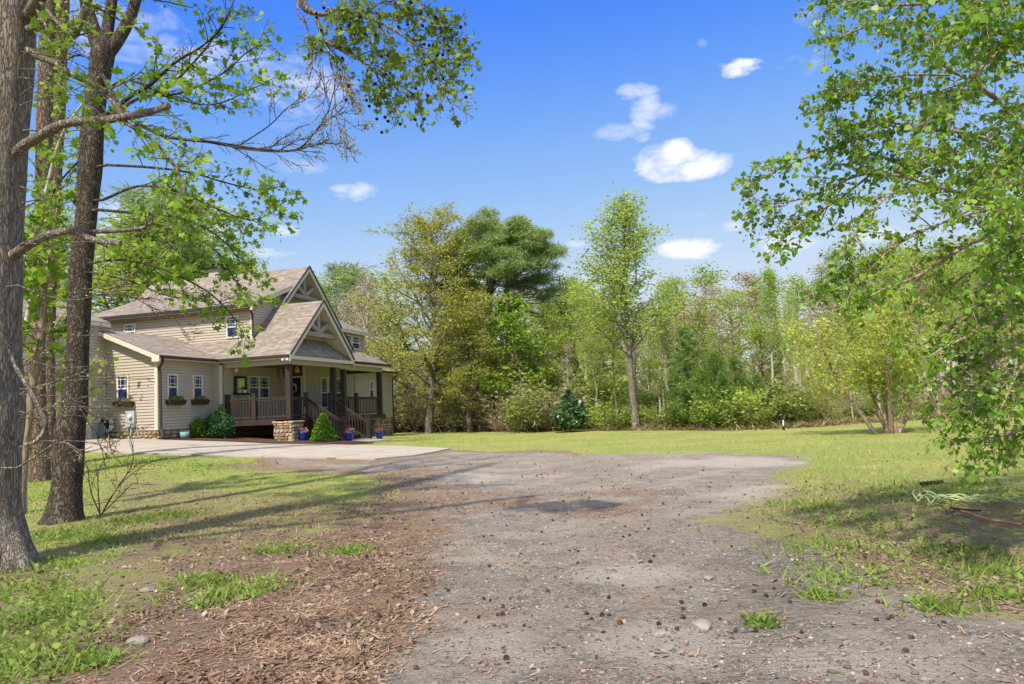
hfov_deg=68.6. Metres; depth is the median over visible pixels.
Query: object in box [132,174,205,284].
pine tree
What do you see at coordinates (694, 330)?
woodland tree
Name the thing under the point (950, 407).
shrub
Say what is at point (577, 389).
shrub
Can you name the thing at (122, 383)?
window
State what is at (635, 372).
woodland tree
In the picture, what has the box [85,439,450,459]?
paved driveway
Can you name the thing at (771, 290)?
poplar tree
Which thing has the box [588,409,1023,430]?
straw grass
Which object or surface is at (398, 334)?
woodland tree
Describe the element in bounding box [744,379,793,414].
shrub
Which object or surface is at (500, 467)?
gravel road
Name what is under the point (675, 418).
shrub
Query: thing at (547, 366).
shrub
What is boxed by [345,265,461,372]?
woodland tree
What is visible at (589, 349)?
woodland tree
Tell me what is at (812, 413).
shrub
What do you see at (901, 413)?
shrub
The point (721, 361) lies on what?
young pine
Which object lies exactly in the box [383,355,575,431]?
bramble
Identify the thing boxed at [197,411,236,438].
shrub
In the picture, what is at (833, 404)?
bramble
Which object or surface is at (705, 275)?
woodland tree
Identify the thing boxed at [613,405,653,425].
shrub
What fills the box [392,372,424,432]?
shrub
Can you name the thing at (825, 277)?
tree
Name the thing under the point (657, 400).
young pine
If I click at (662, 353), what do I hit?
bare tree
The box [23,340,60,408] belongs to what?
sapling
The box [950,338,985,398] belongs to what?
woodland tree
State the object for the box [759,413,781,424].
shrub
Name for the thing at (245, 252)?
woodland tree
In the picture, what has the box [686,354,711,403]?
young pine
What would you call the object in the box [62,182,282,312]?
woodland tree
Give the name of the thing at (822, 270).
woodland tree
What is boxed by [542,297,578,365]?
woodland tree
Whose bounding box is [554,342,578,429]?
woodland tree
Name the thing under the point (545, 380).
shrub
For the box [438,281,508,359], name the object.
woodland tree
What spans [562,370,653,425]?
shrub
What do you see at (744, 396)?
shrub
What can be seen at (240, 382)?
window
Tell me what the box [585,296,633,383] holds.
woodland tree
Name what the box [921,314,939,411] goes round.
woodland tree
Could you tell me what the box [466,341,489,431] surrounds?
ivy covered trunk
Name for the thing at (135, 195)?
pine tree
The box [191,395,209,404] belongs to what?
window box
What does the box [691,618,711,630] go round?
stone
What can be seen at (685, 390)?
young pine
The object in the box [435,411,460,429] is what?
shrub
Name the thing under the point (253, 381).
window
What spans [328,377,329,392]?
window
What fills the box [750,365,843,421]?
shrub
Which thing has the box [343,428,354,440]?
flower pot
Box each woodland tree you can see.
[24,202,114,306]
[58,209,228,314]
[60,213,231,313]
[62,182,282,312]
[121,228,244,299]
[179,241,218,277]
[212,243,263,271]
[237,262,261,273]
[313,271,347,305]
[320,278,342,318]
[344,289,409,367]
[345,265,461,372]
[358,309,441,378]
[372,317,385,357]
[415,277,500,367]
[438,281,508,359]
[486,284,537,374]
[504,273,540,364]
[516,303,571,366]
[521,298,563,358]
[525,301,576,373]
[530,289,577,364]
[530,331,548,364]
[532,330,580,391]
[535,338,544,387]
[538,309,591,427]
[539,271,609,378]
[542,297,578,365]
[553,278,589,371]
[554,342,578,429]
[559,282,604,424]
[560,276,636,388]
[571,297,624,393]
[571,338,611,427]
[577,290,661,386]
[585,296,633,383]
[600,348,639,391]
[604,279,622,428]
[624,343,648,404]
[630,305,722,387]
[633,299,663,393]
[635,331,660,392]
[638,356,669,417]
[646,277,682,389]
[652,319,676,387]
[653,276,693,388]
[656,270,715,357]
[662,322,701,424]
[665,308,744,389]
[669,261,742,356]
[682,296,745,383]
[684,304,743,371]
[694,282,741,371]
[695,288,769,379]
[699,266,770,375]
[699,328,722,386]
[717,286,789,371]
[722,343,733,389]
[729,322,789,386]
[737,275,779,385]
[745,343,775,387]
[755,281,805,392]
[765,332,794,391]
[769,272,823,392]
[772,328,793,390]
[779,286,810,391]
[792,298,854,421]
[798,261,838,382]
[805,335,827,418]
[809,274,845,400]
[826,287,875,416]
[830,251,884,404]
[830,278,877,392]
[838,284,904,387]
[838,318,854,418]
[842,289,866,401]
[848,242,950,404]
[848,243,922,389]
[851,315,894,415]
[868,262,915,411]
[886,261,946,398]
[889,250,953,401]
[893,323,910,399]
[904,277,962,407]
[911,252,971,407]
[917,248,971,394]
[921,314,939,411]
[923,231,982,382]
[925,241,972,399]
[932,274,966,393]
[945,251,978,395]
[950,232,1014,380]
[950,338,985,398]
[952,288,1023,383]
[956,298,999,387]
[967,251,1015,374]
[977,241,1019,382]
[989,300,1014,397]
[999,268,1023,342]
[999,298,1023,399]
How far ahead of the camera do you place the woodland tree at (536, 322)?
65.80 m
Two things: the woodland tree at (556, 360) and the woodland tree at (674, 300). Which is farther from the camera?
the woodland tree at (674, 300)
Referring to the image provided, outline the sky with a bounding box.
[24,0,1023,392]
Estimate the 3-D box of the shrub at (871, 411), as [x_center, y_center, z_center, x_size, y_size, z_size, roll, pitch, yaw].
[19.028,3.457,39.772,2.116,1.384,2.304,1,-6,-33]
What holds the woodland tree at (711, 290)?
on the lawn at (548, 442)
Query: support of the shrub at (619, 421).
on the lawn at (548, 442)
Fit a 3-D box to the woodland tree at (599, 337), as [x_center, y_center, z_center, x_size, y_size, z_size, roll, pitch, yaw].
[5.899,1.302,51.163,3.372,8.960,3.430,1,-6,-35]
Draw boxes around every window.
[117,375,128,399]
[124,323,135,332]
[167,374,177,399]
[192,375,202,399]
[226,315,238,338]
[233,376,249,394]
[248,376,259,398]
[259,376,269,397]
[320,377,327,407]
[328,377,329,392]
[337,378,339,400]
[346,334,351,344]
[352,335,359,349]
[369,381,373,396]
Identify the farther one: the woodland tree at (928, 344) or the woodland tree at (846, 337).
the woodland tree at (846, 337)
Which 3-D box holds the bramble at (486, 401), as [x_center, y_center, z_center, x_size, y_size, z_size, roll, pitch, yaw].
[1.804,4.022,51.347,13.915,4.592,11.665,-5,-6,27]
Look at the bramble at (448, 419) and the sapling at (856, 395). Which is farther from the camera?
the bramble at (448, 419)
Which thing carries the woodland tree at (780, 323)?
on the lawn at (548, 442)
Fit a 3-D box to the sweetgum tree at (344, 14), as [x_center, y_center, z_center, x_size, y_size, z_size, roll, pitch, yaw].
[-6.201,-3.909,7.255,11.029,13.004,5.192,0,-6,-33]
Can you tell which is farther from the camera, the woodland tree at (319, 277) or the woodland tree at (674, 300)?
the woodland tree at (319, 277)
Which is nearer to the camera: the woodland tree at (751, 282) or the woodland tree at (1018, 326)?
the woodland tree at (1018, 326)
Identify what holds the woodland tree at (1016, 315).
on the lawn at (548, 442)
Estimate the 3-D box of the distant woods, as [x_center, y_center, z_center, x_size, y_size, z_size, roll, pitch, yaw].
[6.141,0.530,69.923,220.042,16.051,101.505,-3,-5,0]
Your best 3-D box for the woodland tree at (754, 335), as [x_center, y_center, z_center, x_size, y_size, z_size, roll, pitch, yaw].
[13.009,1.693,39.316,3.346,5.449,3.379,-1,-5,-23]
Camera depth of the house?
35.19 m
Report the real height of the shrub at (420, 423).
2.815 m
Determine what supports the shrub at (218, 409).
on the mulch bed
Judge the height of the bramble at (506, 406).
3.803 m
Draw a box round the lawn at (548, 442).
[0,388,1023,683]
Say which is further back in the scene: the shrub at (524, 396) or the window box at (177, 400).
the shrub at (524, 396)
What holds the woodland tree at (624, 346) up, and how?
on the lawn at (548, 442)
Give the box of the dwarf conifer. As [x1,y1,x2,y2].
[308,413,338,441]
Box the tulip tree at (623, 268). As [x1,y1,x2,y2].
[552,181,692,429]
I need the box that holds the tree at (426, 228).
[332,200,518,433]
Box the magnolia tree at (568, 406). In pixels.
[550,388,591,431]
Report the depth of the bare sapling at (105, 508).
12.68 m
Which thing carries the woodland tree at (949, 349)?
on the lawn at (548, 442)
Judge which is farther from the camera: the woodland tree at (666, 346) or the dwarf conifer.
the woodland tree at (666, 346)
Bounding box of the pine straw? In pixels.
[8,480,1023,683]
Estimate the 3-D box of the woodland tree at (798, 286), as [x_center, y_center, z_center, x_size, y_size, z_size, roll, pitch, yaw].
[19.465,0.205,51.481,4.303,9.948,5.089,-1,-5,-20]
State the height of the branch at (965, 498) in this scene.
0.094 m
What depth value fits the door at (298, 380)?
38.60 m
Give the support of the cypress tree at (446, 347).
on the lawn at (548, 442)
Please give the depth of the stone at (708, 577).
6.73 m
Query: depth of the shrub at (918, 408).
39.61 m
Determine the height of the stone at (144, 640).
0.081 m
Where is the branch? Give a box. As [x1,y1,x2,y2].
[918,480,943,485]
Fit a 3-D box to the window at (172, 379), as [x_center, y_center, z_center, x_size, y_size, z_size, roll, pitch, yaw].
[-14.331,1.903,31.671,0.070,1.120,0.630,-4,-5,15]
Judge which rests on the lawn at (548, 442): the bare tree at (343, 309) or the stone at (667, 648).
the bare tree at (343, 309)
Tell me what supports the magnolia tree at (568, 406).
on the mulch ring
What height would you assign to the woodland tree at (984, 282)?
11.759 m
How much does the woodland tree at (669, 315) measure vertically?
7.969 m
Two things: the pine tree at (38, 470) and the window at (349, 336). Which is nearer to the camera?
the pine tree at (38, 470)
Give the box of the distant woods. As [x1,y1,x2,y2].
[383,235,1023,401]
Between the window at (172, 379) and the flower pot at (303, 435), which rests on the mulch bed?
the flower pot at (303, 435)
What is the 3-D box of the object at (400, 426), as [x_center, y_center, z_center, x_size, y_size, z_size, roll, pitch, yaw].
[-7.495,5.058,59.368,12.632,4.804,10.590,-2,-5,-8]
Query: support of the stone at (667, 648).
on the gravel road
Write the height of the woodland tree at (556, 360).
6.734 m
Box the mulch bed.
[170,435,372,443]
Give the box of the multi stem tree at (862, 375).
[763,287,957,433]
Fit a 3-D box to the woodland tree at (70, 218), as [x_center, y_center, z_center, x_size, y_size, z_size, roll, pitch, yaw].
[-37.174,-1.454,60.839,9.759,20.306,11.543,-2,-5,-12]
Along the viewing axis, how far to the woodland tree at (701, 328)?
40.18 m
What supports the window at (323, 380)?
in the house
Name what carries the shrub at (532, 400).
on the lawn at (548, 442)
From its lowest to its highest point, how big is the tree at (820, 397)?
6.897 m
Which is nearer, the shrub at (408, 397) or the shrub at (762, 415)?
the shrub at (762, 415)
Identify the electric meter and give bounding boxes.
[125,411,139,438]
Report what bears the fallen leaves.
on the lawn at (548, 442)
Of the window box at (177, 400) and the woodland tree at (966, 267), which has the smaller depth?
the window box at (177, 400)
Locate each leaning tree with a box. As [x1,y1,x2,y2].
[22,84,123,512]
[22,184,103,513]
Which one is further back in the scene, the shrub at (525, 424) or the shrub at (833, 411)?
the shrub at (525, 424)
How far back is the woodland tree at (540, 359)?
50.12 m
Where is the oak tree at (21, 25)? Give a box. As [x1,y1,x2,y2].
[0,0,235,573]
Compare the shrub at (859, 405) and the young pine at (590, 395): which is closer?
the shrub at (859, 405)
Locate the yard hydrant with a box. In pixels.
[779,408,784,429]
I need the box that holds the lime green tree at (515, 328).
[473,291,560,430]
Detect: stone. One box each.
[126,635,148,645]
[139,586,154,592]
[651,630,669,637]
[660,643,673,653]
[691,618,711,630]
[703,575,713,580]
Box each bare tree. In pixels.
[332,283,382,355]
[341,266,413,408]
[652,317,673,409]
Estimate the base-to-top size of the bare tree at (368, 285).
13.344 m
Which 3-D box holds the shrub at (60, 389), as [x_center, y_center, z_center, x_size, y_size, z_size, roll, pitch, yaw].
[-18.704,1.745,29.830,5.335,4.370,7.997,-6,-6,36]
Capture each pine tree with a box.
[25,0,85,481]
[36,0,145,468]
[92,178,220,301]
[111,197,218,289]
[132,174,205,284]
[319,259,353,321]
[324,260,368,325]
[324,262,391,331]
[415,204,586,430]
[561,276,588,379]
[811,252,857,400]
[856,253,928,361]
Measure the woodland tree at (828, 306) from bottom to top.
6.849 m
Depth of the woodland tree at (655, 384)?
41.31 m
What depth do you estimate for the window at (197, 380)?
33.17 m
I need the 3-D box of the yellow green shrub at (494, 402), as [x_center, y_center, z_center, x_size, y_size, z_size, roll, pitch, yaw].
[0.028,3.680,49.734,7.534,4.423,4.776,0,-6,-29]
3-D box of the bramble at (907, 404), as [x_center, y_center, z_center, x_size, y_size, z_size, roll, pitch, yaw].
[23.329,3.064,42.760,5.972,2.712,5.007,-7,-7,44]
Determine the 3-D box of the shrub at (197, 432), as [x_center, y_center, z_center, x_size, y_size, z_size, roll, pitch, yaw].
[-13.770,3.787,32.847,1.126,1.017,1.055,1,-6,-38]
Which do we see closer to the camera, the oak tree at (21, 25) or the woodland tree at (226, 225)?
the oak tree at (21, 25)
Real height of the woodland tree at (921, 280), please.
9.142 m
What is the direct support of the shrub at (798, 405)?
on the lawn at (548, 442)
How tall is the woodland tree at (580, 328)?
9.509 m
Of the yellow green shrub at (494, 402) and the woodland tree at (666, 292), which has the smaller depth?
the yellow green shrub at (494, 402)
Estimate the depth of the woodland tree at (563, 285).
57.30 m
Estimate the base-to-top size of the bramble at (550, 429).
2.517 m
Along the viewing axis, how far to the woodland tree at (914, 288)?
56.26 m
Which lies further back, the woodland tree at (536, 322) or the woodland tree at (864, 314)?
the woodland tree at (536, 322)
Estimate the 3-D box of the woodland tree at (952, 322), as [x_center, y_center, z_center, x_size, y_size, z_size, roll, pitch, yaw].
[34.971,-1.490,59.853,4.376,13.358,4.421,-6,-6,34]
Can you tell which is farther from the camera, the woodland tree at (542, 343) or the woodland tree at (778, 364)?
the woodland tree at (542, 343)
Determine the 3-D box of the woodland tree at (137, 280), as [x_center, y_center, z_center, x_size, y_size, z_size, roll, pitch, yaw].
[-29.373,-1.902,60.609,16.148,20.478,16.628,-4,-5,11]
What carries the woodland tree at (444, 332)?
on the lawn at (548, 442)
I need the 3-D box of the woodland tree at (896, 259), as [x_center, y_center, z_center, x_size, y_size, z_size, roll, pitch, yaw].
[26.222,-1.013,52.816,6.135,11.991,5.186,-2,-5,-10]
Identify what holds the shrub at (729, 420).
on the lawn at (548, 442)
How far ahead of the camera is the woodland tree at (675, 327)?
39.96 m
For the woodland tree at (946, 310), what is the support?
on the lawn at (548, 442)
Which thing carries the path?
on the lawn at (548, 442)
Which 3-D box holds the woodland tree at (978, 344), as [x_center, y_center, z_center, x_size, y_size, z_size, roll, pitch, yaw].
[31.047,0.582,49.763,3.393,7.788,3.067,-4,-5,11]
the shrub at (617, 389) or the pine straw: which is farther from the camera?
the shrub at (617, 389)
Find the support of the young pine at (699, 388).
on the lawn at (548, 442)
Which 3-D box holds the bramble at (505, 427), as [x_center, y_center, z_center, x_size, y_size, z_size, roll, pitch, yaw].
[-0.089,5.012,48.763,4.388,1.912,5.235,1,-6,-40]
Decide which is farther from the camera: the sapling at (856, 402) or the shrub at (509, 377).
the shrub at (509, 377)
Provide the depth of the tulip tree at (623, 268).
40.80 m
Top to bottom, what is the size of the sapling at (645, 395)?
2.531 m
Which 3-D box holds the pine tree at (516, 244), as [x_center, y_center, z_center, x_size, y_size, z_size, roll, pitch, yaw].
[-0.431,-1.614,53.545,11.761,16.011,10.255,1,-6,-36]
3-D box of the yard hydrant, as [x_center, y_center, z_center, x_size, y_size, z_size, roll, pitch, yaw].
[11.988,3.423,33.270,0.250,0.980,0.118,-3,-5,0]
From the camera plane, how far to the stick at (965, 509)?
9.59 m
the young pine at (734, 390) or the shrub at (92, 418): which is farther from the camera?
the young pine at (734, 390)
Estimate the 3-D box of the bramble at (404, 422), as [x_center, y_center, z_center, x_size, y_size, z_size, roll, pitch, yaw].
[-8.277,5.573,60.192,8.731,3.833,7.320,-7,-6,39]
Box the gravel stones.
[305,471,1023,683]
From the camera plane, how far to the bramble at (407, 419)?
57.67 m
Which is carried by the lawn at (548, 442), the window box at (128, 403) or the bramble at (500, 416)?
the bramble at (500, 416)
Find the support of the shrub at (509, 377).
on the lawn at (548, 442)
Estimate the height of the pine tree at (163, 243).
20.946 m
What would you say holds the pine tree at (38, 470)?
on the lawn at (548, 442)
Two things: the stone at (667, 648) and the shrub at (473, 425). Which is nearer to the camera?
the stone at (667, 648)
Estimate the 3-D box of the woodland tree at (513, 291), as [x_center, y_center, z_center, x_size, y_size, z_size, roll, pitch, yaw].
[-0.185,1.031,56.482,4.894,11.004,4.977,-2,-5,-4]
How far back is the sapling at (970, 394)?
43.64 m
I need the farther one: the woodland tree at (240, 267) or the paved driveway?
the woodland tree at (240, 267)
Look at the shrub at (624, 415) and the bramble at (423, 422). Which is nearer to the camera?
the shrub at (624, 415)
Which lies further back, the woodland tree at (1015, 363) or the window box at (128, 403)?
the woodland tree at (1015, 363)
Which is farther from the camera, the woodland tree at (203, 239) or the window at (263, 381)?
the woodland tree at (203, 239)
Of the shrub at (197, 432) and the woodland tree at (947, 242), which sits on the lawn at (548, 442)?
the woodland tree at (947, 242)
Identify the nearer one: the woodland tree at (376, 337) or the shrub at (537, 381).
the shrub at (537, 381)
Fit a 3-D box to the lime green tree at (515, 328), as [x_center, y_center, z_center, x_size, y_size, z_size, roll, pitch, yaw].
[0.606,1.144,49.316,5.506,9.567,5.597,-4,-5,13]
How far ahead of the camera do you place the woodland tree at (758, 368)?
38.90 m
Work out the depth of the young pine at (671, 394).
39.35 m
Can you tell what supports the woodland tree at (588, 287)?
on the lawn at (548, 442)
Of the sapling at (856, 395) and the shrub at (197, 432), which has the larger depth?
the sapling at (856, 395)
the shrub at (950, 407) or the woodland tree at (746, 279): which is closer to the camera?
the shrub at (950, 407)
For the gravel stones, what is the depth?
5.19 m
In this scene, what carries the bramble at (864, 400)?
on the lawn at (548, 442)
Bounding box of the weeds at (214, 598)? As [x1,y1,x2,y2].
[0,454,1023,683]
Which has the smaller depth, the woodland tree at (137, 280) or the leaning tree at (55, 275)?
the leaning tree at (55, 275)
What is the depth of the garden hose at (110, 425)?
31.00 m
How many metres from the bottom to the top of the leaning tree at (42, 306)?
6.616 m
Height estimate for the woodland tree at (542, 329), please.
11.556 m
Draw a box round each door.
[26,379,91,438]
[283,376,303,417]
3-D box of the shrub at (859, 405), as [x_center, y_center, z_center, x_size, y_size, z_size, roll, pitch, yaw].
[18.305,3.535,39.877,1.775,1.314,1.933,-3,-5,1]
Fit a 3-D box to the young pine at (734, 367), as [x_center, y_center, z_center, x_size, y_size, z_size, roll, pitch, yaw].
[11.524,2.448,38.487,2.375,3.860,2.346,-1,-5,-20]
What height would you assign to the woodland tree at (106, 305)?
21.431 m
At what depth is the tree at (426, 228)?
50.25 m
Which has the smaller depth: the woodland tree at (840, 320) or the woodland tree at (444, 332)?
the woodland tree at (840, 320)
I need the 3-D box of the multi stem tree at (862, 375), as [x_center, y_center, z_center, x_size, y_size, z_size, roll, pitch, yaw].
[13.007,0.681,27.112,7.665,5.370,5.589,-3,-5,0]
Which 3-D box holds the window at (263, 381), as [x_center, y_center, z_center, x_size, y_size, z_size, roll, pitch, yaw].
[-12.283,2.259,37.141,0.070,1.100,0.850,-4,-5,15]
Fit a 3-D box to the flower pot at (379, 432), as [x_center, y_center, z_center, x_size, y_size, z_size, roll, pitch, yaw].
[-6.453,4.429,36.475,0.451,0.573,0.447,-3,-5,0]
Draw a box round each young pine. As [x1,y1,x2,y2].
[585,393,595,426]
[598,395,611,426]
[651,378,668,419]
[660,360,690,425]
[663,323,715,425]
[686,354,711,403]
[688,366,716,425]
[700,347,737,425]
[708,349,736,388]
[724,355,751,395]
[729,386,739,399]
[739,374,752,393]
[749,372,768,405]
[763,385,777,418]
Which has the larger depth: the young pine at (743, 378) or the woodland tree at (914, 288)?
the woodland tree at (914, 288)
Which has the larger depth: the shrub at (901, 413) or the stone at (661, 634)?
the shrub at (901, 413)
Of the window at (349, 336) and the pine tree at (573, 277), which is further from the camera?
the pine tree at (573, 277)
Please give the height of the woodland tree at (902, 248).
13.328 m
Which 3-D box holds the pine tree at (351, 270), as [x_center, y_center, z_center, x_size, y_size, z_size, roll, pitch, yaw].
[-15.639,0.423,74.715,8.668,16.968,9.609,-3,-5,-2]
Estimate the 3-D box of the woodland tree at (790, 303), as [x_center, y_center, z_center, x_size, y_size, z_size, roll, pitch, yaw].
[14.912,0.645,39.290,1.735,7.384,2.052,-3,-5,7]
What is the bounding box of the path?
[352,438,391,441]
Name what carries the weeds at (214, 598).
on the lawn at (548, 442)
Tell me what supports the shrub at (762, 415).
on the lawn at (548, 442)
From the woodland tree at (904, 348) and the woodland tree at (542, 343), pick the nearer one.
the woodland tree at (904, 348)
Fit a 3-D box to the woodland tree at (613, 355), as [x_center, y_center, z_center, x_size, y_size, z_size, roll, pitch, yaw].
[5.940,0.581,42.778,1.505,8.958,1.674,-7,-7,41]
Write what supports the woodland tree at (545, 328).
on the lawn at (548, 442)
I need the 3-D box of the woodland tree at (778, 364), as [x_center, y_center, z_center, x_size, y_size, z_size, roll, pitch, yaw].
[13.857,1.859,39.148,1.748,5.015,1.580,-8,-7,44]
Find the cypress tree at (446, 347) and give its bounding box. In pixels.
[412,284,526,432]
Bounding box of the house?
[22,263,399,440]
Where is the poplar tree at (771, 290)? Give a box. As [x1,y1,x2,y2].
[738,264,793,394]
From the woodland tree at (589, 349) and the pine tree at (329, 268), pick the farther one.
the pine tree at (329, 268)
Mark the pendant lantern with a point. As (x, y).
(296, 370)
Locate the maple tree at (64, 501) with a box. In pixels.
[25,0,363,525]
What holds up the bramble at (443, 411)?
on the lawn at (548, 442)
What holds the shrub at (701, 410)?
on the lawn at (548, 442)
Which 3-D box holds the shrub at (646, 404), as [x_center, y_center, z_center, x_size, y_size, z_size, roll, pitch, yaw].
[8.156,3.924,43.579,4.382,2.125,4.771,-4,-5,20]
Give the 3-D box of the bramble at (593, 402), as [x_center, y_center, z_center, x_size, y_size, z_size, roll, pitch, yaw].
[5.183,4.107,47.398,10.301,3.203,8.636,-5,-6,28]
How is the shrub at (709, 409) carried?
on the lawn at (548, 442)
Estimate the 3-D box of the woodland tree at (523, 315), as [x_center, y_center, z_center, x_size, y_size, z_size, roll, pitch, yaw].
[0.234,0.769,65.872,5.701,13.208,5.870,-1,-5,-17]
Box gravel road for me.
[253,451,1023,683]
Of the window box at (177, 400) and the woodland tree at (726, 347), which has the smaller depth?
the window box at (177, 400)
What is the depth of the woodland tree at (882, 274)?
47.85 m
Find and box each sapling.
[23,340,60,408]
[77,419,185,514]
[622,385,662,409]
[839,378,885,406]
[839,395,868,418]
[950,383,989,404]
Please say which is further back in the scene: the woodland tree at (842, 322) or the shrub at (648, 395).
the shrub at (648, 395)
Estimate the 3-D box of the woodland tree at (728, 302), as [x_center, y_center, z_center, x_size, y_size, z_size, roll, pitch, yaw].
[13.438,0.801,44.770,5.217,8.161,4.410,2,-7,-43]
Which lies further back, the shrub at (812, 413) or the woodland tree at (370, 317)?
the woodland tree at (370, 317)
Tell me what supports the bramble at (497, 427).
on the lawn at (548, 442)
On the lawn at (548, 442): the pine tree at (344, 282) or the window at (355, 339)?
the pine tree at (344, 282)
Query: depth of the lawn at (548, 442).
10.46 m
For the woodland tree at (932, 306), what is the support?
on the lawn at (548, 442)
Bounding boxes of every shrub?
[23,339,121,403]
[56,407,99,439]
[188,417,209,437]
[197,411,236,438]
[213,404,228,436]
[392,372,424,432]
[393,356,452,431]
[399,403,442,430]
[411,340,646,430]
[411,344,583,410]
[425,389,484,431]
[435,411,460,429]
[456,363,608,424]
[456,409,488,430]
[462,370,541,430]
[481,369,590,419]
[483,375,603,431]
[498,391,556,431]
[503,386,552,430]
[520,384,613,426]
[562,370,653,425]
[575,399,643,427]
[578,385,626,426]
[597,399,654,430]
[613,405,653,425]
[618,392,673,424]
[635,403,679,426]
[639,394,684,425]
[659,388,697,427]
[683,400,752,425]
[688,385,806,423]
[689,382,757,429]
[691,393,761,427]
[713,392,791,426]
[720,374,836,422]
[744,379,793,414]
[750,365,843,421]
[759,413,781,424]
[779,414,816,422]
[790,406,819,421]
[819,401,848,420]
[838,397,869,419]
[850,396,885,416]
[895,403,913,416]
[912,397,943,414]
[938,396,966,412]
[959,366,1023,401]
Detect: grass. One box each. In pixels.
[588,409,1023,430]
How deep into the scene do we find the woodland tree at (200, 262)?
63.15 m
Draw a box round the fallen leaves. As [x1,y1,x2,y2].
[0,450,1023,683]
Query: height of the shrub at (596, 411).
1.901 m
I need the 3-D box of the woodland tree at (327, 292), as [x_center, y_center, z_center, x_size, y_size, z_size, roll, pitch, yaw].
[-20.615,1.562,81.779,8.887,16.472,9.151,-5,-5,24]
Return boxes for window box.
[112,397,134,406]
[165,395,186,404]
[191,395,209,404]
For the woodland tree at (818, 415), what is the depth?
38.17 m
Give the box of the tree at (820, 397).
[770,305,869,425]
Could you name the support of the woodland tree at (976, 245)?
on the lawn at (548, 442)
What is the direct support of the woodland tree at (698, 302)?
on the lawn at (548, 442)
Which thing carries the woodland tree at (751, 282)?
on the lawn at (548, 442)
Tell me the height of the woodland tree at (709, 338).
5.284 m
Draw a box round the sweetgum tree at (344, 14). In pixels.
[296,0,481,162]
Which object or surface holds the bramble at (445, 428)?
on the lawn at (548, 442)
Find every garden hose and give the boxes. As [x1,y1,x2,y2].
[101,418,113,431]
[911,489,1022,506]
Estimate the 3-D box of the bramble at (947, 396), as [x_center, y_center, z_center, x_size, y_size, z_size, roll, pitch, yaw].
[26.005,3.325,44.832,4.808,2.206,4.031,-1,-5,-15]
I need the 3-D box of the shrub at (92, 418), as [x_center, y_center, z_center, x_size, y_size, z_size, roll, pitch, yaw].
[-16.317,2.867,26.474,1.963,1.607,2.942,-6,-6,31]
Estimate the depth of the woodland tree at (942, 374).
56.39 m
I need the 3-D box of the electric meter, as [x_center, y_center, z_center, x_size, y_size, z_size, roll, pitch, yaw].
[-15.661,3.437,30.889,0.656,1.205,0.250,-4,-5,15]
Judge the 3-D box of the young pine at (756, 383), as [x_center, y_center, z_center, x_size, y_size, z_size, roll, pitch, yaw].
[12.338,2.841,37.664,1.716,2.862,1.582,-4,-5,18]
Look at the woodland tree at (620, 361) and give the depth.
48.95 m
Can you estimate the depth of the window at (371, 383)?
45.85 m
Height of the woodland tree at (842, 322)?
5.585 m
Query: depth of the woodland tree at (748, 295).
54.52 m
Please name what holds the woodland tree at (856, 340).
on the lawn at (548, 442)
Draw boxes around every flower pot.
[298,427,308,440]
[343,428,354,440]
[375,428,383,438]
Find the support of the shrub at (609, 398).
on the lawn at (548, 442)
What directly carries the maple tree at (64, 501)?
on the lawn at (548, 442)
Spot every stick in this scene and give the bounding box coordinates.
[950,507,981,510]
[961,510,1023,525]
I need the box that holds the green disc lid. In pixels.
[96,424,105,436]
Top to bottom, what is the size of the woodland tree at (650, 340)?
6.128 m
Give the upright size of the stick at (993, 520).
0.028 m
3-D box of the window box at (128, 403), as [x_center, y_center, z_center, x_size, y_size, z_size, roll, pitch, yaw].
[-16.094,2.472,31.046,0.925,0.424,0.349,-4,-5,15]
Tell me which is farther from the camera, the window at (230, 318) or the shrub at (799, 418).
the shrub at (799, 418)
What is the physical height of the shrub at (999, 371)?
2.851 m
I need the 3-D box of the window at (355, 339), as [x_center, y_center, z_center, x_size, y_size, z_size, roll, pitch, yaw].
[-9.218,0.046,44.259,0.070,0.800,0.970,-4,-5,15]
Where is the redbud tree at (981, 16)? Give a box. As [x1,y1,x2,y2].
[731,0,1023,492]
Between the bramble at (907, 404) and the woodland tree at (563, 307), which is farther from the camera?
the woodland tree at (563, 307)
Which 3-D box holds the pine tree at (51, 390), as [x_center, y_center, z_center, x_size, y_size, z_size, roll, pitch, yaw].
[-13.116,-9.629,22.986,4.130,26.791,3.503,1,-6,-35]
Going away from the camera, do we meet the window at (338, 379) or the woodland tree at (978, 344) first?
the window at (338, 379)
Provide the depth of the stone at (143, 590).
7.21 m
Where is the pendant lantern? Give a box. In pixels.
[294,366,299,372]
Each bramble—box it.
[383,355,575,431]
[393,373,474,431]
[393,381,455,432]
[394,384,453,432]
[394,397,422,431]
[395,391,418,431]
[404,387,475,431]
[424,386,512,431]
[425,396,495,431]
[433,401,495,432]
[450,367,587,429]
[471,379,609,426]
[481,406,519,431]
[483,396,523,430]
[484,419,509,431]
[498,382,664,429]
[521,400,563,432]
[790,382,855,420]
[827,390,906,417]
[875,373,975,413]
[908,382,970,411]
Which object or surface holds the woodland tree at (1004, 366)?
on the lawn at (548, 442)

